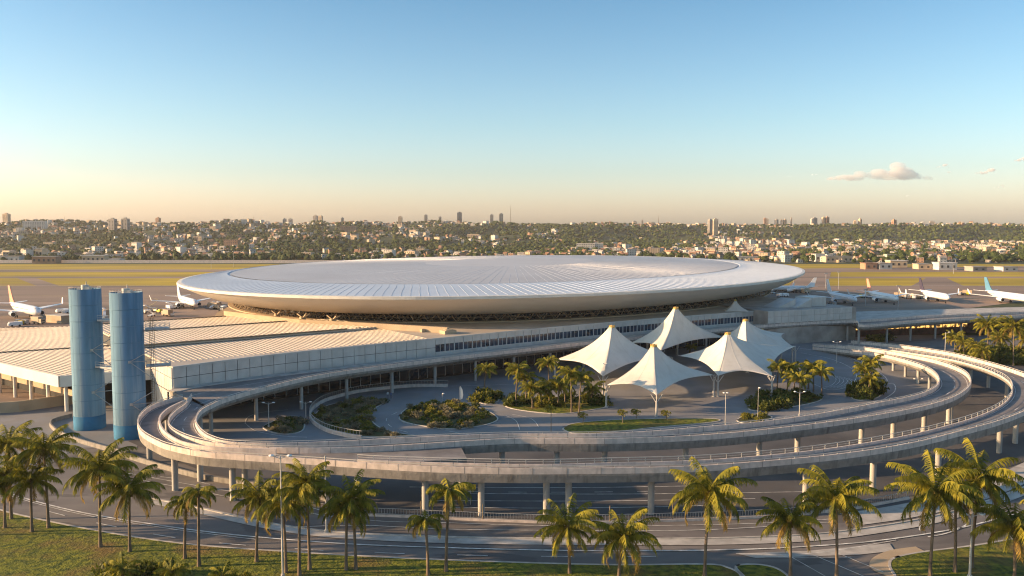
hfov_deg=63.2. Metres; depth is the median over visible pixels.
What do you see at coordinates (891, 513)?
footpath
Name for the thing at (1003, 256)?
broadleaf tree
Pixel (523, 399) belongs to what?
leafy shrub
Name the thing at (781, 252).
hillside house
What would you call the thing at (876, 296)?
parked airliner
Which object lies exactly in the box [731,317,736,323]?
window
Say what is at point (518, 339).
window
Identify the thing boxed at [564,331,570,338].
window
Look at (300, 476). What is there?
palm tree
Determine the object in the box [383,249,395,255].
hillside house
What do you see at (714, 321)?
window
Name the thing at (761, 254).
hillside house
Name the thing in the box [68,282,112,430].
blue silo
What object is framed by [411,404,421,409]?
leafy shrub
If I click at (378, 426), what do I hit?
kerb
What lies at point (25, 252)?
hillside house
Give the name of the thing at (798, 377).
palm tree
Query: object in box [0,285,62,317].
parked airliner
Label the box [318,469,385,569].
palm tree
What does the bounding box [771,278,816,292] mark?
parked airliner
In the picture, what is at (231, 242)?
apartment block
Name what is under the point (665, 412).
tree
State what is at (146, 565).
leafy shrub
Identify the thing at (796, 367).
palm tree
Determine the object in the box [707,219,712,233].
apartment tower
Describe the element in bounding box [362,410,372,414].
leafy shrub
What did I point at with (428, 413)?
leafy shrub
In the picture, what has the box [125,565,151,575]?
leafy shrub
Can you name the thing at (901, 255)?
broadleaf tree
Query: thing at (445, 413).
leafy shrub
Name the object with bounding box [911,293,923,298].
service vehicle
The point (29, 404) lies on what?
boundary wall
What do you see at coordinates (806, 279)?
taxiway
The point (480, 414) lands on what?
leafy shrub
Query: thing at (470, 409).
leafy shrub
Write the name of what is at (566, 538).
kerb
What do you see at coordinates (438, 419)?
leafy shrub
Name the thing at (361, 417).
leafy shrub
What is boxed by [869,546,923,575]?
footpath
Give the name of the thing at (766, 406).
leafy shrub
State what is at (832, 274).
airfield grass
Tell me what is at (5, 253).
hillside house
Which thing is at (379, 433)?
planting bed
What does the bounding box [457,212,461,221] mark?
apartment tower
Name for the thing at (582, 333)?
window
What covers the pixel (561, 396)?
leafy shrub
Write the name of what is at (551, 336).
window
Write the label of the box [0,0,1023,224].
sky
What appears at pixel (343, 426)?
leafy shrub
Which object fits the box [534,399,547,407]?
leafy shrub
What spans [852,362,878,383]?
palm tree
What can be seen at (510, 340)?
window
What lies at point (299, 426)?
planting bed
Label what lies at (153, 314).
service vehicle
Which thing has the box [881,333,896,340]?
leafy shrub
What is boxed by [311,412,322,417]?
leafy shrub
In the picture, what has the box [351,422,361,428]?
leafy shrub
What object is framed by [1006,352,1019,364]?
leafy shrub
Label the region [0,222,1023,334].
terrain
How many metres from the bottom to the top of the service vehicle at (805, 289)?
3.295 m
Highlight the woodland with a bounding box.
[0,219,1023,261]
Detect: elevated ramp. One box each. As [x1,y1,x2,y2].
[137,340,1023,516]
[167,343,970,488]
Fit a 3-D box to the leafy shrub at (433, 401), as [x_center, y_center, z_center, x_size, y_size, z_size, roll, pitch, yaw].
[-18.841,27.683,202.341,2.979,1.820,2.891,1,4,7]
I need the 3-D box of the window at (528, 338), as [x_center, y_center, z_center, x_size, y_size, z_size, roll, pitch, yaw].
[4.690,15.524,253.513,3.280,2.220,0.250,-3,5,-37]
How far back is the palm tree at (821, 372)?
212.20 m
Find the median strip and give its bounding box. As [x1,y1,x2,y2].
[146,491,1023,544]
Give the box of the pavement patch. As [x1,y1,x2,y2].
[741,543,892,557]
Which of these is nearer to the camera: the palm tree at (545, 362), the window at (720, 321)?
the palm tree at (545, 362)
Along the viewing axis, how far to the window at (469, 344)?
240.18 m
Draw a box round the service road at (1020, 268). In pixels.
[804,266,1023,271]
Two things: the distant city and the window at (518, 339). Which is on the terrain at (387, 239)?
the distant city
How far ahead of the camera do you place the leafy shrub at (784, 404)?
197.28 m
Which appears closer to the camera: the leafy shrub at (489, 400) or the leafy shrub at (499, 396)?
the leafy shrub at (489, 400)
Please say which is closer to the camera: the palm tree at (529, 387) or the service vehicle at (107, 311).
the palm tree at (529, 387)
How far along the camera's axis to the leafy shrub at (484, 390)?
212.43 m
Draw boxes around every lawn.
[0,510,738,575]
[737,565,785,575]
[891,540,1023,575]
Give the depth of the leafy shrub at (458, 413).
187.43 m
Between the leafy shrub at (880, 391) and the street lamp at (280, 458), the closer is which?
the street lamp at (280, 458)
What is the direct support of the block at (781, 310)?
on the apron
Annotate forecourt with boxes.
[0,403,146,466]
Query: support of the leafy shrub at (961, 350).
on the pavement
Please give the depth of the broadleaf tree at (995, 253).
1059.12 m
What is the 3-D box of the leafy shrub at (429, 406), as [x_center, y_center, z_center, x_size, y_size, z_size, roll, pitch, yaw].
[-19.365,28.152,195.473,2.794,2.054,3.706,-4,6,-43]
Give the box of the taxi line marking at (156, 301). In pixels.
[43,295,1021,315]
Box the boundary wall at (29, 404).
[0,395,71,412]
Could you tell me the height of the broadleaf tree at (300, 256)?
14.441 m
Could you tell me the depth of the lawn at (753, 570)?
104.15 m
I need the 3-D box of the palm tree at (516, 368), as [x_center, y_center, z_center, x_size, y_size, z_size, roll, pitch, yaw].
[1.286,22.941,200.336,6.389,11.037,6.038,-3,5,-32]
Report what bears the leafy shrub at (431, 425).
on the planting bed at (483, 421)
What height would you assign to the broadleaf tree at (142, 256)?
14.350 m
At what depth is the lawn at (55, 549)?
106.64 m
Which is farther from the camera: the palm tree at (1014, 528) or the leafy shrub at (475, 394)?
the leafy shrub at (475, 394)
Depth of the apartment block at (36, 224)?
1988.51 m
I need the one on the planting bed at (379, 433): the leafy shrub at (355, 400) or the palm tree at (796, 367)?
the leafy shrub at (355, 400)
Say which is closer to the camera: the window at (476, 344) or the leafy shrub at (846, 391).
the leafy shrub at (846, 391)
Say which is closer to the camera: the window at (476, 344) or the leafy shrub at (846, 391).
the leafy shrub at (846, 391)
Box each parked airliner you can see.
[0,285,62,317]
[149,285,211,309]
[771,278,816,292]
[806,279,865,305]
[847,279,906,304]
[899,278,958,302]
[967,277,1023,301]
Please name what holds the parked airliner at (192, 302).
on the apron
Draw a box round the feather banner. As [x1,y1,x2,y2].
[460,386,462,398]
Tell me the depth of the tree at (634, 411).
187.34 m
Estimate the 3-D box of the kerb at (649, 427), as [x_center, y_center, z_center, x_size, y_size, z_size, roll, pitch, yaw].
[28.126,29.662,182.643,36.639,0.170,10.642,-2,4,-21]
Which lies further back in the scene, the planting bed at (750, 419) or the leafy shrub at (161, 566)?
the planting bed at (750, 419)
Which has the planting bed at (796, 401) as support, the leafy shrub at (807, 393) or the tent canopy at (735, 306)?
the leafy shrub at (807, 393)
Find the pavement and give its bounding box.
[0,335,1023,575]
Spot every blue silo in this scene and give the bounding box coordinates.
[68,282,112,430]
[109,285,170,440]
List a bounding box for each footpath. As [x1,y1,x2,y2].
[840,462,1023,524]
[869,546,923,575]
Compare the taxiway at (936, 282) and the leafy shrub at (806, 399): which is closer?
the leafy shrub at (806, 399)
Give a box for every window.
[435,344,445,352]
[446,343,454,350]
[455,342,463,349]
[464,341,472,348]
[473,340,481,347]
[481,339,489,346]
[490,338,498,346]
[499,337,506,345]
[507,337,514,344]
[515,336,523,343]
[524,335,531,342]
[532,334,539,341]
[540,333,547,340]
[548,333,555,339]
[556,332,563,339]
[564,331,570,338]
[571,330,578,337]
[579,330,586,336]
[586,329,593,336]
[594,328,600,335]
[616,327,622,332]
[623,326,629,332]
[630,325,637,331]
[637,325,644,331]
[644,324,650,330]
[651,324,657,330]
[698,320,704,325]
[705,319,711,325]
[711,319,717,324]
[718,318,723,324]
[724,318,730,323]
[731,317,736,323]
[737,317,742,322]
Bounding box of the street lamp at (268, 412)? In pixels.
[262,402,274,426]
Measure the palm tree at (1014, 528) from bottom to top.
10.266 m
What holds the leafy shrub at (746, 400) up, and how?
on the planting bed at (796, 401)
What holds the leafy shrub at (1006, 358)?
on the pavement
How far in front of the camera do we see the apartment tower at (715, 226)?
2437.95 m
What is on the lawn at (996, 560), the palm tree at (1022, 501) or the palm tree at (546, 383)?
the palm tree at (1022, 501)
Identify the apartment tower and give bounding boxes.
[2,213,10,222]
[108,218,116,231]
[121,217,129,230]
[398,216,402,223]
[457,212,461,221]
[499,213,502,220]
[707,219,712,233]
[713,218,717,234]
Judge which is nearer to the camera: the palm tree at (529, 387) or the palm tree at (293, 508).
the palm tree at (293, 508)
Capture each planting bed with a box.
[264,416,303,432]
[315,402,407,436]
[400,402,496,427]
[505,397,607,412]
[564,418,718,432]
[738,416,770,422]
[750,395,819,409]
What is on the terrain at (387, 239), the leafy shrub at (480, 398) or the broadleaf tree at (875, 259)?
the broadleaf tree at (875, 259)
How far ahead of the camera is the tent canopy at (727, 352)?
222.90 m
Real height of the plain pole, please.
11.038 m
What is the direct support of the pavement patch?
on the pavement
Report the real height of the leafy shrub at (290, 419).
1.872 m
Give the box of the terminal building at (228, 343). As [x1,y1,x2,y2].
[103,305,753,406]
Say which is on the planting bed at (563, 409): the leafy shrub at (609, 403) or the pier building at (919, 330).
the leafy shrub at (609, 403)
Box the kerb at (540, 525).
[12,348,1017,575]
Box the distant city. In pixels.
[0,218,1023,257]
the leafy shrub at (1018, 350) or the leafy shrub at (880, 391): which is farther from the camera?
the leafy shrub at (1018, 350)
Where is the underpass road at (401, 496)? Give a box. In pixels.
[129,350,1023,519]
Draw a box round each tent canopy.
[554,325,672,394]
[604,344,716,416]
[633,307,721,352]
[678,332,799,396]
[721,319,793,372]
[724,299,748,311]
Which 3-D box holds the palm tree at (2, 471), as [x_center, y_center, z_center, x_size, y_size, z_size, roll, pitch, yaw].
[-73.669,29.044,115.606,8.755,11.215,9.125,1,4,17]
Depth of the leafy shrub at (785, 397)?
201.01 m
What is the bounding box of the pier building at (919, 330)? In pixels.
[855,307,1023,336]
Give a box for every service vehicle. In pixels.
[7,321,22,326]
[30,316,45,323]
[55,308,67,312]
[102,309,108,315]
[146,310,155,316]
[161,309,172,315]
[211,302,220,308]
[801,288,810,292]
[894,292,903,297]
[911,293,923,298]
[960,290,971,294]
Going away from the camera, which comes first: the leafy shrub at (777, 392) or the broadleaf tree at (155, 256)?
the leafy shrub at (777, 392)
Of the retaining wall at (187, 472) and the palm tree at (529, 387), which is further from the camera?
the palm tree at (529, 387)
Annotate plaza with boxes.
[202,340,936,442]
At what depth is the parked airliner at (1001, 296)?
475.26 m
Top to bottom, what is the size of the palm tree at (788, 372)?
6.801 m
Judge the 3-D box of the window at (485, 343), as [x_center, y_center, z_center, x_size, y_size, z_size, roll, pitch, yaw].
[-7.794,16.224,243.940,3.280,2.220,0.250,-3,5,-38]
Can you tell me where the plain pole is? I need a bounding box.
[324,456,327,531]
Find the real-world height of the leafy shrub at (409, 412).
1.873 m
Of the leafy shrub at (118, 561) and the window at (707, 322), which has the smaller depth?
the leafy shrub at (118, 561)
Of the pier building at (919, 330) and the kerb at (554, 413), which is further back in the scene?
the pier building at (919, 330)
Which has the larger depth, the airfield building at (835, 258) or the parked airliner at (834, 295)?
the airfield building at (835, 258)
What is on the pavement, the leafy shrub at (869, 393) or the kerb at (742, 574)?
the kerb at (742, 574)
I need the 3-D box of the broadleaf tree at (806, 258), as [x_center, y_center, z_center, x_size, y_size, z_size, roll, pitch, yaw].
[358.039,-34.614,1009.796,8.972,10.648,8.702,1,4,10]
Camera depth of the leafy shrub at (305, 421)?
181.77 m
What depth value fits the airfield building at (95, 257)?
1019.72 m
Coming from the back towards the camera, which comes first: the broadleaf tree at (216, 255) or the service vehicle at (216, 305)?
the broadleaf tree at (216, 255)
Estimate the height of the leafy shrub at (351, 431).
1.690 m
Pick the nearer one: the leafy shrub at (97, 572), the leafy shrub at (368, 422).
the leafy shrub at (97, 572)
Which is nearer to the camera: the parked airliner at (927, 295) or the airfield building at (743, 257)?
the parked airliner at (927, 295)
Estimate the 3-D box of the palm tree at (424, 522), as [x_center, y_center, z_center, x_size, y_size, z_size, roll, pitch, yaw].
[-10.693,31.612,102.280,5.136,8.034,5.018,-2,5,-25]
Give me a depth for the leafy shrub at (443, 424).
178.29 m
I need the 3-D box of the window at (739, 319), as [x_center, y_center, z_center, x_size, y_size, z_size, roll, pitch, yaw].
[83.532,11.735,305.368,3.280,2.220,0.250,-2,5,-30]
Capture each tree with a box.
[0,420,42,518]
[0,454,36,527]
[0,455,16,499]
[0,457,64,531]
[7,424,81,527]
[58,437,138,547]
[90,464,165,551]
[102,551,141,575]
[138,252,147,259]
[150,252,159,259]
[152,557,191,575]
[164,496,207,558]
[172,251,180,257]
[178,483,217,566]
[194,254,202,259]
[207,561,238,575]
[214,253,220,259]
[225,470,284,561]
[241,254,249,259]
[251,492,311,572]
[258,254,265,259]
[271,458,333,569]
[271,481,326,575]
[280,254,288,259]
[288,253,295,259]
[296,252,304,259]
[304,254,310,259]
[310,253,318,259]
[317,502,372,570]
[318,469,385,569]
[330,253,339,259]
[405,510,445,575]
[425,478,475,571]
[473,362,497,387]
[504,361,530,404]
[512,371,539,397]
[518,379,545,407]
[527,381,553,402]
[533,493,603,573]
[535,355,560,379]
[538,376,561,400]
[545,405,555,412]
[547,377,572,406]
[552,375,576,402]
[556,365,582,411]
[567,368,594,411]
[577,412,588,418]
[581,381,605,398]
[586,507,662,575]
[617,409,627,422]
[630,409,641,417]
[660,410,671,418]
[668,456,757,575]
[676,252,684,257]
[685,343,697,352]
[755,496,822,575]
[761,255,768,261]
[766,358,790,387]
[776,359,802,389]
[781,368,806,389]
[787,369,813,396]
[793,465,882,575]
[798,359,823,388]
[802,361,826,391]
[803,255,809,262]
[809,363,834,394]
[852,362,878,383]
[857,354,885,375]
[857,371,884,389]
[871,255,879,261]
[883,450,986,575]
[889,255,898,259]
[897,251,907,259]
[908,256,915,261]
[928,438,1023,567]
[933,488,981,572]
[942,329,965,349]
[952,333,973,353]
[963,338,990,351]
[967,253,978,262]
[969,314,1003,344]
[969,492,1023,575]
[970,343,996,359]
[989,251,998,255]
[989,329,1012,345]
[993,315,1023,365]
[994,255,1001,262]
[999,254,1005,261]
[1010,488,1023,515]
[1012,331,1023,349]
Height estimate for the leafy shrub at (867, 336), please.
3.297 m
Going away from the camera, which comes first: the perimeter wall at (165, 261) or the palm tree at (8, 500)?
the palm tree at (8, 500)
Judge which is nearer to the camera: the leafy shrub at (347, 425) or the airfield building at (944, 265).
the leafy shrub at (347, 425)
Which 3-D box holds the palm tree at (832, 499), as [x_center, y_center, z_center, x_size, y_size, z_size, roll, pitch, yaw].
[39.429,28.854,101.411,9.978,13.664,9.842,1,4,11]
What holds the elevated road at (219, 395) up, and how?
on the pavement
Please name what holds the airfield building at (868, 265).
on the airfield grass at (131, 266)
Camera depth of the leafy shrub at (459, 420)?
181.43 m
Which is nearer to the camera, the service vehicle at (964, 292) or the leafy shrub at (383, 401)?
the leafy shrub at (383, 401)
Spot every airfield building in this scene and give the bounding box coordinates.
[0,256,24,259]
[31,256,60,263]
[35,248,48,254]
[81,255,108,259]
[108,258,124,259]
[737,256,757,260]
[811,254,824,261]
[821,256,852,261]
[860,262,877,268]
[874,262,892,268]
[885,260,907,266]
[912,263,931,268]
[932,262,957,269]
[964,266,986,270]
[993,266,1017,270]
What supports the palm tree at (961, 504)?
on the lawn at (996, 560)
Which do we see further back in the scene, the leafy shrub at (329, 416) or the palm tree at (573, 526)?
the leafy shrub at (329, 416)
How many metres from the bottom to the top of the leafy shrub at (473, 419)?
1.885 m
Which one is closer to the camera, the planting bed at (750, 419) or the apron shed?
the planting bed at (750, 419)
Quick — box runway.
[0,269,1023,271]
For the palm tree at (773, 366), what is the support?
on the plaza
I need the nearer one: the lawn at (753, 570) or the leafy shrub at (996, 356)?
the lawn at (753, 570)
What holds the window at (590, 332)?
in the terminal building at (228, 343)
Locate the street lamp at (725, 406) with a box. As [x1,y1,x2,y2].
[723,392,728,423]
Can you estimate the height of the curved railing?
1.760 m
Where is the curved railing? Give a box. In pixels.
[309,380,447,438]
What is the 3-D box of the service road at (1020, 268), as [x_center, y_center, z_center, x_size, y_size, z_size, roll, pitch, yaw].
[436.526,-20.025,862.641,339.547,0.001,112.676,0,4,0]
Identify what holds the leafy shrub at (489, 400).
on the planting bed
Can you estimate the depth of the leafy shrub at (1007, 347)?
273.74 m
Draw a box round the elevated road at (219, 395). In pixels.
[167,311,1023,433]
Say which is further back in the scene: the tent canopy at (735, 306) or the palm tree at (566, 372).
the tent canopy at (735, 306)
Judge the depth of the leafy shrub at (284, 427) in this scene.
173.74 m
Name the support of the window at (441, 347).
in the terminal building at (228, 343)
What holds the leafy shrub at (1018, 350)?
on the pavement
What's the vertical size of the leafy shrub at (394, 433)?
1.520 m
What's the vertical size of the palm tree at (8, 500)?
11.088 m
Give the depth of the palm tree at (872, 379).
210.43 m
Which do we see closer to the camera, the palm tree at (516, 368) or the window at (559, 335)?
the palm tree at (516, 368)
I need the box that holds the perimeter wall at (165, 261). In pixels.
[0,260,339,262]
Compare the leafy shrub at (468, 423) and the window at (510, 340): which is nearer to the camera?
the leafy shrub at (468, 423)
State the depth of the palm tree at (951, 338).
278.12 m
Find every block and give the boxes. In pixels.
[22,221,47,229]
[224,240,239,245]
[340,226,356,231]
[467,234,479,237]
[577,243,594,249]
[595,243,602,248]
[711,295,855,343]
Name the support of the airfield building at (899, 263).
on the airfield grass at (131, 266)
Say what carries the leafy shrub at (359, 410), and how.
on the planting bed at (379, 433)
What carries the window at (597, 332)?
in the terminal building at (228, 343)
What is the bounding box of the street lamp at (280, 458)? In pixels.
[269,454,291,575]
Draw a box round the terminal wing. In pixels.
[0,326,166,411]
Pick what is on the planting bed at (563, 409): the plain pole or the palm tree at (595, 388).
the palm tree at (595, 388)
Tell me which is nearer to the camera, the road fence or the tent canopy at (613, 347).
the road fence
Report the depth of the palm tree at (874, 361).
216.75 m
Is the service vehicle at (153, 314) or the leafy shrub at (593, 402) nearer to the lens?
the leafy shrub at (593, 402)
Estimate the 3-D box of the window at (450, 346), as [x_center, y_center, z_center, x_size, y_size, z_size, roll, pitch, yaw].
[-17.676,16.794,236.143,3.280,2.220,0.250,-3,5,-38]
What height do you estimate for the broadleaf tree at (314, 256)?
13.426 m
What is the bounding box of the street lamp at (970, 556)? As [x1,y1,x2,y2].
[966,512,985,575]
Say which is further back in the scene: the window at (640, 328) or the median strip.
the window at (640, 328)
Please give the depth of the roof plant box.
242.44 m
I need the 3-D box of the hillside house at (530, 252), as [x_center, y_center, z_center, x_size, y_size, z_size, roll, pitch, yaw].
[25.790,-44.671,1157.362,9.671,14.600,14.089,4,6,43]
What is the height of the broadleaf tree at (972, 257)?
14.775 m
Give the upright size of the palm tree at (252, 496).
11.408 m
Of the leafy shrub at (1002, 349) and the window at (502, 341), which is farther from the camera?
the leafy shrub at (1002, 349)
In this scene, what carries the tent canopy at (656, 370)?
on the pavement
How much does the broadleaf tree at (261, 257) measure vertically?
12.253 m
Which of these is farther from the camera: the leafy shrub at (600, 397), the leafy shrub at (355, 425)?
the leafy shrub at (600, 397)
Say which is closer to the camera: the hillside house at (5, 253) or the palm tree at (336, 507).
the palm tree at (336, 507)
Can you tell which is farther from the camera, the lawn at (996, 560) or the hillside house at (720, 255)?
the hillside house at (720, 255)
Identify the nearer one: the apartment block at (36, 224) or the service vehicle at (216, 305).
the service vehicle at (216, 305)
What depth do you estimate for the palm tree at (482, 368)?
221.62 m
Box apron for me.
[0,286,1023,406]
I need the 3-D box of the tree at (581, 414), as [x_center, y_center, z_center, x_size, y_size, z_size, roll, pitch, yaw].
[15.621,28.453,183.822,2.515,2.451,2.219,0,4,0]
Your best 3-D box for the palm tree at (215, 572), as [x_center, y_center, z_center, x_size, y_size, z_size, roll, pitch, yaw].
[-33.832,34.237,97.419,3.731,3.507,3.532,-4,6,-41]
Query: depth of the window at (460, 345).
238.20 m
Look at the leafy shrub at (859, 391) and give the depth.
208.35 m
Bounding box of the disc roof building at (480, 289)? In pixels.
[177,255,804,322]
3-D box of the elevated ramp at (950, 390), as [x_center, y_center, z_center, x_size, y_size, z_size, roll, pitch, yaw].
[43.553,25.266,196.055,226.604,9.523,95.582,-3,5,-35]
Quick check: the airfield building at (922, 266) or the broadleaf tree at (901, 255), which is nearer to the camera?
the airfield building at (922, 266)
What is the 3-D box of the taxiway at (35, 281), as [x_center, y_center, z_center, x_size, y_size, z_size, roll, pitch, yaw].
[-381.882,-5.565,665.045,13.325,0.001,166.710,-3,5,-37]
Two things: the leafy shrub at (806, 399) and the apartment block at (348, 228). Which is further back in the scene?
the apartment block at (348, 228)
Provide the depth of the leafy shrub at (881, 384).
214.78 m
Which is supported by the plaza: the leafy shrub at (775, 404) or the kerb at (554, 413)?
the kerb at (554, 413)
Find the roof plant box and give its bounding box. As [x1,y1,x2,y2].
[439,329,456,333]
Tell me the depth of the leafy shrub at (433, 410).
191.51 m
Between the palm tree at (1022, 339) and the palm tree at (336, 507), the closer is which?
the palm tree at (336, 507)
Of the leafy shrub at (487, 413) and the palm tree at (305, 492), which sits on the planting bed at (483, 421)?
the leafy shrub at (487, 413)
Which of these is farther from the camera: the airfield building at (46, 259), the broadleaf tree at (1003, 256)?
the broadleaf tree at (1003, 256)
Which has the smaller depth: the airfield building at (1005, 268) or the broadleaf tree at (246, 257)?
the airfield building at (1005, 268)
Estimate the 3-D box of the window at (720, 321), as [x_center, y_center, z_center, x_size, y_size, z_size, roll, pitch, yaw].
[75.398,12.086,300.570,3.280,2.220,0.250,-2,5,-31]
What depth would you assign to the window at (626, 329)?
276.99 m
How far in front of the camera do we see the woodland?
1811.88 m
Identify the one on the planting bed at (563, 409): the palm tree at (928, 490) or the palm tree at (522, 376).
the palm tree at (522, 376)
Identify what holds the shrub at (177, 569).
on the lawn at (55, 549)
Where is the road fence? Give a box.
[360,487,909,523]
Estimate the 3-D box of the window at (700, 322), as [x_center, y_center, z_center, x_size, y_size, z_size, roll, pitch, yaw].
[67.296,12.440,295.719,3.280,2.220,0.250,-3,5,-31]
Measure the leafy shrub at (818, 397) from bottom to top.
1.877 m
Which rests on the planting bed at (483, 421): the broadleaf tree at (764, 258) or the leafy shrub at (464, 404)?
the leafy shrub at (464, 404)
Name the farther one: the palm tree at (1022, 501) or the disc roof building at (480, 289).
the disc roof building at (480, 289)
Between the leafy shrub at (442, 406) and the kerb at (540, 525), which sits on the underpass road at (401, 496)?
the kerb at (540, 525)
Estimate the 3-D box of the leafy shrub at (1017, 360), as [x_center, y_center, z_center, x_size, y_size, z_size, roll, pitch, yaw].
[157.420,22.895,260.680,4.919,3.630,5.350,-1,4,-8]
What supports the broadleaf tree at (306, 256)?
on the terrain at (387, 239)
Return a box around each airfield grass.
[0,264,1023,268]
[0,272,1023,276]
[0,278,1023,285]
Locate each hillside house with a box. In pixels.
[2,252,17,255]
[21,249,33,255]
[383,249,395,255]
[525,251,535,254]
[717,253,723,258]
[754,252,769,256]
[777,250,788,256]
[780,254,792,261]
[836,259,845,262]
[841,251,852,255]
[916,256,923,262]
[937,256,946,261]
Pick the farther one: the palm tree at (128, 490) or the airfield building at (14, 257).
the airfield building at (14, 257)
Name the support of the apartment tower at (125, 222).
on the terrain at (387, 239)
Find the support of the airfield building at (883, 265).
on the airfield grass at (131, 266)
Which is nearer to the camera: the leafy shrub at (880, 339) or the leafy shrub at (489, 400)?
the leafy shrub at (489, 400)
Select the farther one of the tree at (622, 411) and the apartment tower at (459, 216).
the apartment tower at (459, 216)
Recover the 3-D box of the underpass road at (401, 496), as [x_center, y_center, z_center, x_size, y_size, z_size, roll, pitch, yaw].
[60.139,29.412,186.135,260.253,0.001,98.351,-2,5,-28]
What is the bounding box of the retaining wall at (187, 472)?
[119,452,332,500]
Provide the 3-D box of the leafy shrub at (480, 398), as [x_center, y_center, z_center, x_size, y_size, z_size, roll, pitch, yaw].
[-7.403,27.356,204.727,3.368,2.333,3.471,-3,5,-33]
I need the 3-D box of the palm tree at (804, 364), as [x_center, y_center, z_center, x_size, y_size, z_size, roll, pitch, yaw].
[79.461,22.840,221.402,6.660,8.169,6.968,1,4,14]
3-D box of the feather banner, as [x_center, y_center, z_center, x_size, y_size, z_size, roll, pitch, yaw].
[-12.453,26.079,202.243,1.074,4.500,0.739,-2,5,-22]
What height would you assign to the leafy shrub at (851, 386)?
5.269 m
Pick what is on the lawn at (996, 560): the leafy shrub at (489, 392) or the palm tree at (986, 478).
the palm tree at (986, 478)
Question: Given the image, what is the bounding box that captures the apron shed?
[46,313,68,323]
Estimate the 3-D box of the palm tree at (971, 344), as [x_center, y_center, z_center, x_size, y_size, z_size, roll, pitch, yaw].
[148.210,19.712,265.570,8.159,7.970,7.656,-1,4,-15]
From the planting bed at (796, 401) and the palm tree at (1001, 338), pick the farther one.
the palm tree at (1001, 338)
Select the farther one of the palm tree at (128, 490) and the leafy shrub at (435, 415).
the leafy shrub at (435, 415)
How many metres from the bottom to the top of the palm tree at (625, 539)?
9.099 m
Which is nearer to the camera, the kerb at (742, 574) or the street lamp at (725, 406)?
the kerb at (742, 574)
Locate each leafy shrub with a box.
[90,561,113,575]
[103,558,131,575]
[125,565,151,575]
[134,556,158,575]
[148,557,176,575]
[212,566,236,574]
[232,571,252,575]
[278,421,295,429]
[278,424,293,433]
[285,416,295,422]
[298,417,309,424]
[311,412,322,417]
[321,413,335,420]
[331,420,345,425]
[338,403,348,407]
[339,422,351,430]
[340,423,351,431]
[341,398,351,403]
[345,428,356,433]
[349,416,363,422]
[351,398,362,403]
[351,404,364,410]
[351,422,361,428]
[356,407,366,412]
[357,420,371,425]
[359,415,369,420]
[359,424,369,430]
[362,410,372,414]
[362,413,375,421]
[364,400,373,405]
[374,398,385,404]
[375,426,385,430]
[383,429,391,435]
[389,431,401,437]
[403,409,413,415]
[410,410,424,417]
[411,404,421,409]
[422,404,434,410]
[422,410,432,416]
[426,407,436,413]
[427,421,437,427]
[429,399,440,403]
[429,413,439,418]
[430,417,442,422]
[435,421,447,427]
[437,403,448,409]
[442,411,450,416]
[445,400,455,406]
[450,411,460,418]
[451,398,459,404]
[456,417,468,424]
[458,402,470,407]
[461,420,474,427]
[466,391,484,401]
[467,407,477,412]
[468,417,479,423]
[471,402,479,406]
[474,386,489,392]
[474,410,486,418]
[475,396,487,402]
[477,410,490,416]
[483,390,496,398]
[485,397,494,403]
[493,392,504,399]
[502,397,519,406]
[503,395,517,403]
[517,397,526,404]
[531,394,546,403]
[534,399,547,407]
[544,399,555,407]
[555,400,564,406]
[556,393,570,400]
[565,390,577,399]
[580,396,592,402]
[587,398,600,405]
[597,394,610,403]
[602,399,612,405]
[744,398,754,403]
[747,400,764,408]
[753,389,770,397]
[757,400,770,411]
[765,399,781,410]
[767,397,782,406]
[772,390,792,399]
[774,395,791,403]
[774,396,794,408]
[797,394,813,401]
[801,390,811,396]
[811,392,823,398]
[844,385,858,396]
[846,380,859,397]
[851,385,865,399]
[862,384,875,399]
[864,334,878,340]
[872,334,881,341]
[874,379,889,392]
[874,387,885,394]
[876,337,884,341]
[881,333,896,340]
[954,346,973,354]
[967,352,988,361]
[985,345,1009,353]
[986,354,1002,363]
[989,350,1005,363]
[995,342,1016,352]
[997,355,1009,364]
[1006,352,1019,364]
[1008,356,1023,365]
[1010,345,1021,353]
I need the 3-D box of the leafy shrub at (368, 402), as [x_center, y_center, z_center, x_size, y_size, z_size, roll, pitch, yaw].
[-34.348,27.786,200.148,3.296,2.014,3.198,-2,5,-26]
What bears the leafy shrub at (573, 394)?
on the planting bed at (563, 409)
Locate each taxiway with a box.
[0,277,1023,277]
[13,276,60,286]
[789,271,830,286]
[910,277,964,286]
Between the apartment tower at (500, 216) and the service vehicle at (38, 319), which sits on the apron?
the service vehicle at (38, 319)
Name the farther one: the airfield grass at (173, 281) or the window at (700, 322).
the airfield grass at (173, 281)
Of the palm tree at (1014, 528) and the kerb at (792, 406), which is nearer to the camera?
the palm tree at (1014, 528)
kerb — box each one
[0,509,741,575]
[12,348,1017,575]
[152,486,1023,538]
[262,416,304,433]
[314,403,413,437]
[399,402,497,428]
[505,405,608,413]
[562,418,720,432]
[734,563,787,575]
[748,395,821,410]
[888,538,1012,575]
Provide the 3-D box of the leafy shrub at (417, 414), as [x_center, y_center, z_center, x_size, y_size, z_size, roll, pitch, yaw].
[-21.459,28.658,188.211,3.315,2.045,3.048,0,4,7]
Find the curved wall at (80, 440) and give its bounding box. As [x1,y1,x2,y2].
[49,413,128,452]
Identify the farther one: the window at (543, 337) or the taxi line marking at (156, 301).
the taxi line marking at (156, 301)
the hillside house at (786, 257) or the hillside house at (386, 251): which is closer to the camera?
the hillside house at (786, 257)
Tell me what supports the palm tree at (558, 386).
on the planting bed at (563, 409)
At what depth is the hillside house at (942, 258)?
1008.48 m

